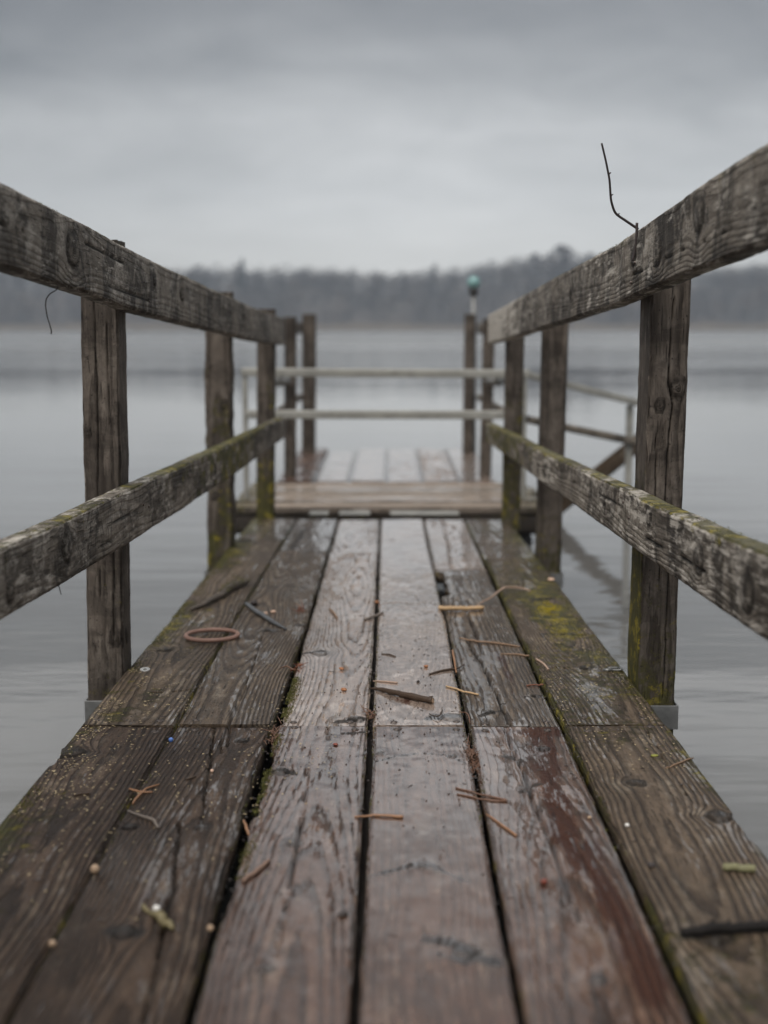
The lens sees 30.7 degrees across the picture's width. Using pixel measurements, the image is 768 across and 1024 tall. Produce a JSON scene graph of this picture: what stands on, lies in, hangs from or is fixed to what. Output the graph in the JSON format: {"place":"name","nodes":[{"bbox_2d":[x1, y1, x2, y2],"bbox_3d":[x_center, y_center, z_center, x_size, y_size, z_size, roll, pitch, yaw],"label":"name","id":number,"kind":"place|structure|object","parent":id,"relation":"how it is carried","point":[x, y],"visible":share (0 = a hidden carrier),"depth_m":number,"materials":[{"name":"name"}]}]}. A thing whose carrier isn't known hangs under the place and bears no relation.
{"place":"outdoors","nodes":[
{"label":"outdoors","id":0,"kind":"place"},
{"bbox_2d":[0,331,767,1023],"bbox_3d":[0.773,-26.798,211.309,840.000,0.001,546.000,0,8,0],"label":"lake","id":1,"kind":"structure","parent":0,"point":[720,699],"depth_m":10.27,"materials":[{"name":"grey liquid"}]},
{"bbox_2d":[0,144,767,1023],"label":"footbridge","id":2,"kind":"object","parent":1,"relation":"in","point":[588,944],"visible":0.96,"depth_m":2.48,"materials":[{"name":"brown wood"}]},
{"bbox_2d":[45,286,58,333],"bbox_3d":[-0.594,-0.361,2.506,0.026,0.086,0.002,0,8,0],"label":"wire","id":3,"kind":"object","parent":2,"relation":"hanging from","point":[46,309],"visible":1,"depth_m":2.51,"materials":[{"name":"grey metal"}]},
{"bbox_2d":[48,940,55,946],"bbox_3d":[-0.419,0.546,1.772,0.010,0.010,0.010,0,8,0],"label":"seed","id":4,"kind":"object","parent":2,"relation":"on","point":[52,943],"visible":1,"depth_m":1.77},
{"bbox_2d":[73,792,89,795],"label":"twig","id":5,"kind":"object","parent":2,"relation":"on","point":[76,794],"visible":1,"depth_m":2.37,"materials":[{"name":"brown wood"}]},
{"bbox_2d":[90,864,99,873],"bbox_3d":[-0.416,0.513,2.014,0.014,0.014,0.013,0,8,0],"label":"seed","id":6,"kind":"object","parent":2,"relation":"on","point":[94,868],"visible":1,"depth_m":2.01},
{"bbox_2d":[129,788,151,792],"bbox_3d":[-0.417,0.476,2.387,0.047,0.005,0.010,3,8,22],"label":"pine needle","id":7,"kind":"object","parent":2,"relation":"on","point":[135,790],"visible":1,"depth_m":2.38,"materials":[{"name":"brown plant"}]},
{"bbox_2d":[127,810,158,828],"bbox_3d":[-0.383,0.490,2.245,0.014,0.007,0.105,-6,9,-37],"label":"twig","id":8,"kind":"object","parent":2,"relation":"on","point":[153,820],"visible":1,"depth_m":2.24,"materials":[{"name":"grey wood"}]},
{"bbox_2d":[140,667,149,671],"bbox_3d":[-0.562,0.371,3.293,0.023,0.006,0.023,0,8,0],"label":"washer","id":9,"kind":"object","parent":2,"relation":"on","point":[143,668],"visible":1,"depth_m":3.29,"materials":[{"name":"silver metal"}]},
{"bbox_2d":[132,784,159,803],"bbox_3d":[-0.409,0.477,2.374,0.015,0.005,0.108,2,8,15],"label":"pine needle","id":10,"kind":"object","parent":2,"relation":"on","point":[138,795],"visible":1,"depth_m":2.38,"materials":[{"name":"brown plant"}]},
{"bbox_2d":[153,905,159,910],"bbox_3d":[-0.305,0.531,1.878,0.010,0.008,0.010,0,8,0],"label":"pebble","id":11,"kind":"object","parent":2,"relation":"on","point":[156,907],"visible":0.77,"depth_m":1.87,"materials":[{"name":"white stone"}]},
{"bbox_2d":[141,903,174,930],"bbox_3d":[-0.299,0.538,1.854,0.015,0.024,0.095,-5,9,-35],"label":"seed pod","id":12,"kind":"object","parent":2,"relation":"on","point":[163,920],"visible":1,"depth_m":1.84,"materials":[{"name":"yellow plant"}]},
{"bbox_2d":[207,925,213,931],"bbox_3d":[-0.224,0.538,1.811,0.009,0.009,0.008,0,8,0],"label":"seed","id":13,"kind":"object","parent":2,"relation":"on","point":[210,928],"visible":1,"depth_m":1.81,"materials":[{"name":"beige plant"}]},
{"bbox_2d":[184,628,239,642],"bbox_3d":[-0.451,0.323,3.669,0.146,0.012,0.143,0,8,0],"label":"rubber ring","id":14,"kind":"object","parent":2,"relation":"on","point":[210,640],"visible":1,"depth_m":3.65,"materials":[{"name":"brown rubber"}]},
{"bbox_2d":[190,578,250,610],"bbox_3d":[-0.498,0.240,4.291,0.052,0.044,0.495,2,8,12],"label":"mossy stick","id":15,"kind":"object","parent":2,"relation":"on","point":[227,589],"visible":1,"depth_m":4.30,"materials":[{"name":"brown wood"}]},
{"bbox_2d":[243,819,249,835],"bbox_3d":[-0.216,0.495,2.200,0.006,0.006,0.077,-2,8,-12],"label":"straw","id":16,"kind":"object","parent":2,"relation":"on","point":[245,826],"visible":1,"depth_m":2.19,"materials":[{"name":"brown plant"}]},
{"bbox_2d":[250,600,257,605],"bbox_3d":[-0.384,0.268,4.135,0.020,0.019,0.028,3,8,19],"label":"leaf scrap","id":17,"kind":"object","parent":2,"relation":"on","point":[253,602],"visible":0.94,"depth_m":4.13,"materials":[{"name":"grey plant"}]},
{"bbox_2d":[241,859,270,882],"bbox_3d":[-0.182,0.514,2.006,0.009,0.006,0.084,3,8,21],"label":"twig","id":18,"kind":"object","parent":2,"relation":"on","point":[255,871],"visible":1,"depth_m":2.00,"materials":[{"name":"brown wood"}]},
{"bbox_2d":[244,602,286,629],"bbox_3d":[-0.340,0.292,3.946,0.019,0.016,0.388,-3,8,-21],"label":"twig","id":19,"kind":"object","parent":2,"relation":"on","point":[263,615],"visible":1,"depth_m":3.93,"materials":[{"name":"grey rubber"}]},
{"bbox_2d":[263,716,284,744],"bbox_3d":[-0.212,0.433,2.744,0.050,0.024,0.153,2,8,16],"label":"needle clump","id":20,"kind":"object","parent":2,"relation":"on","point":[274,734],"visible":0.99,"depth_m":2.74,"materials":[{"name":"brown plant"}]},
{"bbox_2d":[290,662,307,672],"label":"needle clump","id":21,"kind":"object","parent":2,"relation":"on","point":[299,665],"visible":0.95,"depth_m":3.31,"materials":[{"name":"brown plant"}]},
{"bbox_2d":[293,601,304,613],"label":"needle clump","id":22,"kind":"object","parent":2,"relation":"on","point":[299,608],"visible":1,"depth_m":4.05,"materials":[{"name":"brown plant"}]},
{"bbox_2d":[0,525,655,879],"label":"moss","id":23,"kind":"object","parent":2,"relation":"on","point":[289,696],"visible":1,"depth_m":2.96,"materials":[{"name":"green plant"}]},
{"bbox_2d":[337,911,348,916],"bbox_3d":[-0.054,0.531,1.853,0.016,0.007,0.011,-7,10,-42],"label":"bark chip","id":24,"kind":"object","parent":2,"relation":"on","point":[342,913],"visible":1,"depth_m":1.85,"materials":[{"name":"wood"}]},
{"bbox_2d":[0,582,686,918],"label":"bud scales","id":25,"kind":"object","parent":2,"relation":"on","point":[259,730],"visible":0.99,"depth_m":2.74,"materials":[{"name":"beige plant"}]},
{"bbox_2d":[360,704,376,719],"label":"needle clump","id":26,"kind":"object","parent":2,"relation":"on","point":[369,716],"visible":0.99,"depth_m":2.89,"materials":[{"name":"brown plant"}]},
{"bbox_2d":[363,612,383,620],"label":"twig","id":27,"kind":"object","parent":2,"relation":"on","point":[372,616],"visible":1,"depth_m":3.95,"materials":[{"name":"brown wood"}]},
{"bbox_2d":[354,814,402,817],"bbox_3d":[-0.008,0.488,2.247,0.078,0.006,0.011,1,8,4],"label":"straw","id":28,"kind":"object","parent":2,"relation":"on","point":[384,815],"visible":1,"depth_m":2.25,"materials":[{"name":"beige plant"}]},
{"bbox_2d":[1,148,760,543],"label":"moss","id":29,"kind":"object","parent":2,"relation":"on","point":[523,442],"visible":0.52,"depth_m":2.67,"materials":[{"name":"green plant"}]},
{"bbox_2d":[6,555,763,990],"bbox_3d":[-0.029,0.356,3.431,1.143,0.075,3.606,0,8,0],"label":"grit","id":30,"kind":"object","parent":2,"relation":"on","point":[366,749],"visible":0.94,"depth_m":2.68,"materials":[{"name":"brown soil"}]},
{"bbox_2d":[373,680,397,682],"bbox_3d":[0.003,0.385,3.173,0.059,0.005,0.004,3,8,20],"label":"straw","id":31,"kind":"object","parent":2,"relation":"on","point":[385,681],"visible":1,"depth_m":3.17,"materials":[{"name":"beige plant"}]},
{"bbox_2d":[369,687,433,703],"bbox_3d":[0.035,0.394,3.040,0.193,0.017,0.025,6,10,40],"label":"stick","id":32,"kind":"object","parent":2,"relation":"on","point":[417,697],"visible":1,"depth_m":3.02,"materials":[{"name":"brown wood"}]},
{"bbox_2d":[428,664,464,674],"bbox_3d":[0.155,0.371,3.297,0.019,0.008,0.143,6,10,38],"label":"twig","id":33,"kind":"object","parent":2,"relation":"on","point":[442,670],"visible":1,"depth_m":3.28,"materials":[{"name":"wood"}]},
{"bbox_2d":[452,650,456,672],"bbox_3d":[0.168,0.357,3.349,0.006,0.020,0.158,0,8,0],"label":"pine needle","id":34,"kind":"object","parent":2,"relation":"on","point":[454,660],"visible":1,"depth_m":3.35,"materials":[{"name":"brown plant"}]},
{"bbox_2d":[438,606,483,610],"bbox_3d":[0.224,0.280,4.071,0.134,0.018,0.017,-1,8,-7],"label":"stick","id":35,"kind":"object","parent":2,"relation":"on","point":[458,608],"visible":1,"depth_m":4.07,"materials":[{"name":"beige wood"}]},
{"bbox_2d":[445,685,478,695],"bbox_3d":[0.171,0.395,3.092,0.094,0.007,0.008,7,10,43],"label":"straw","id":36,"kind":"object","parent":2,"relation":"on","point":[468,692],"visible":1,"depth_m":3.09,"materials":[{"name":"beige plant"}]},
{"bbox_2d":[463,735,480,776],"bbox_3d":[0.162,0.452,2.580,0.035,0.025,0.217,0,8,0],"label":"needle clump","id":37,"kind":"object","parent":2,"relation":"on","point":[471,752],"visible":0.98,"depth_m":2.59,"materials":[{"name":"brown plant"}]},
{"bbox_2d":[455,787,506,799],"bbox_3d":[0.163,0.476,2.361,0.104,0.005,0.004,6,10,38],"label":"pine needle","id":38,"kind":"object","parent":2,"relation":"on","point":[499,798],"visible":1,"depth_m":2.36,"materials":[{"name":"brown plant"}]},
{"bbox_2d":[457,793,506,801],"bbox_3d":[0.162,0.479,2.339,0.089,0.004,0.012,3,8,23],"label":"pine needle","id":39,"kind":"object","parent":2,"relation":"on","point":[482,799],"visible":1,"depth_m":2.33,"materials":[{"name":"brown plant"}]},
{"bbox_2d":[459,637,519,646],"bbox_3d":[0.271,0.338,3.616,0.183,0.008,0.012,5,9,34],"label":"twig","id":40,"kind":"object","parent":2,"relation":"on","point":[476,641],"visible":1,"depth_m":3.61,"materials":[{"name":"brown wood"}]},
{"bbox_2d":[486,813,516,836],"bbox_3d":[0.184,0.493,2.209,0.004,0.006,0.111,-3,8,-20],"label":"straw","id":41,"kind":"object","parent":2,"relation":"on","point":[505,827],"visible":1,"depth_m":2.20,"materials":[{"name":"brown plant"}]},
{"bbox_2d":[476,586,530,605],"bbox_3d":[0.348,0.250,4.267,0.048,0.026,0.289,6,10,39],"label":"grass blade","id":42,"kind":"object","parent":2,"relation":"on","point":[501,589],"depth_m":4.31,"materials":[{"name":"brown plant"}]},
{"bbox_2d":[501,653,528,656],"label":"twig","id":43,"kind":"object","parent":2,"relation":"on","point":[515,654],"visible":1,"depth_m":3.47,"materials":[{"name":"brown wood"}]},
{"bbox_2d":[535,658,548,669],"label":"twig","id":44,"kind":"object","parent":2,"relation":"on","point":[541,662],"visible":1,"depth_m":3.35,"materials":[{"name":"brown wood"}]},
{"bbox_2d":[540,879,547,884],"bbox_3d":[0.225,0.519,1.966,0.011,0.008,0.010,0,8,0],"label":"berry","id":45,"kind":"object","parent":2,"relation":"on","point":[543,881],"visible":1,"depth_m":1.96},
{"bbox_2d":[527,578,606,681],"bbox_3d":[0.474,0.305,3.875,0.163,0.030,1.515,0,8,0],"label":"lichen","id":46,"kind":"object","parent":2,"relation":"on","point":[547,608],"visible":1,"depth_m":4.02},
{"bbox_2d":[603,667,622,671],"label":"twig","id":47,"kind":"object","parent":2,"relation":"on","point":[609,669],"visible":1,"depth_m":3.27,"materials":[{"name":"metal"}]},
{"bbox_2d":[601,143,638,260],"bbox_3d":[0.481,-0.630,2.862,0.120,0.232,0.036,-4,8,-27],"label":"vine twig","id":48,"kind":"object","parent":2,"relation":"attached to","point":[622,218],"visible":1,"depth_m":2.87,"materials":[{"name":"black plant"}]},
{"bbox_2d":[647,862,654,867],"bbox_3d":[0.388,0.511,2.030,0.013,0.006,0.014,-3,8,-23],"label":"bark chip","id":49,"kind":"object","parent":2,"relation":"on","point":[651,864],"visible":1,"depth_m":2.02,"materials":[{"name":"brown wood"}]},
{"bbox_2d":[665,757,693,768],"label":"twig","id":50,"kind":"object","parent":2,"relation":"on","point":[680,762],"visible":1,"depth_m":2.54,"materials":[{"name":"brown wood"}]},
{"bbox_2d":[680,918,767,936],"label":"stick","id":51,"kind":"object","parent":2,"relation":"on","point":[714,927],"visible":1,"depth_m":1.78,"materials":[{"name":"black wood"}]},
{"bbox_2d":[723,863,755,872],"bbox_3d":[0.510,0.511,2.008,0.047,0.013,0.014,1,8,10],"label":"stick","id":52,"kind":"object","parent":2,"relation":"on","point":[745,868],"visible":1,"depth_m":2.00,"materials":[{"name":"beige wood"}]},
{"bbox_2d":[276,314,503,482],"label":"jetty","id":53,"kind":"object","parent":1,"relation":"in","point":[304,464],"visible":0.87,"depth_m":8.60,"materials":[{"name":"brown wood"}]},
{"bbox_2d":[236,368,636,542],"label":"landing platform","id":54,"kind":"structure","parent":1,"relation":"in","point":[379,502],"depth_m":6.95,"materials":[{"name":"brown wood"}]},
{"bbox_2d":[467,276,479,452],"bbox_3d":[0.615,-0.630,9.719,0.088,1.989,0.088,0,8,0],"label":"marker pole","id":55,"kind":"object","parent":1,"relation":"in","point":[473,282],"visible":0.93,"depth_m":9.60,"materials":[{"name":"metal"}]},
{"bbox_2d":[0,278,767,330],"bbox_3d":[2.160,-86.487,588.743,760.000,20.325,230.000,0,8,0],"label":"hill","id":56,"kind":"structure","parent":0,"point":[362,315],"depth_m":500.20,"materials":[{"name":"grey plant"}]},
{"bbox_2d":[184,265,211,286],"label":"bare tree","id":57,"kind":"object","parent":56,"relation":"on","point":[195,268],"visible":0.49,"depth_m":511.11,"materials":[{"name":"grey plant"}]},
{"bbox_2d":[235,258,250,298],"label":"evergreen tree","id":58,"kind":"object","parent":56,"relation":"on","point":[242,265],"visible":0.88,"depth_m":507.73,"materials":[{"name":"grey plant"}]},
{"bbox_2d":[0,252,767,326],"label":"wood","id":59,"kind":"object","parent":56,"relation":"on","point":[755,277],"visible":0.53,"depth_m":510.26,"materials":[{"name":"grey plant"}]},
{"bbox_2d":[0,321,767,330],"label":"reeds","id":60,"kind":"object","parent":56,"relation":"on","point":[378,326],"visible":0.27,"depth_m":477.33,"materials":[{"name":"grey plant"}]},
{"bbox_2d":[428,263,440,296],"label":"evergreen tree","id":61,"kind":"object","parent":56,"relation":"on","point":[434,269],"visible":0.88,"depth_m":512.75,"materials":[{"name":"grey plant"}]},
{"bbox_2d":[518,252,547,291],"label":"bare tree","id":62,"kind":"object","parent":56,"relation":"on","point":[533,256],"visible":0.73,"depth_m":507.49,"materials":[{"name":"grey plant"}]},
{"bbox_2d":[539,244,580,280],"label":"bare tree","id":63,"kind":"object","parent":56,"relation":"on","point":[561,249],"visible":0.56,"depth_m":496.26,"materials":[{"name":"grey plant"}]},
{"bbox_2d":[575,253,594,264],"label":"bare tree","id":64,"kind":"object","parent":56,"relation":"on","point":[590,255],"visible":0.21,"depth_m":503.33,"materials":[{"name":"grey plant"}]},
{"bbox_2d":[0,0,767,293],"label":"sky","id":65,"kind":"structure","parent":0,"point":[383,136],"materials":[{"name":"grey"}]}
]}

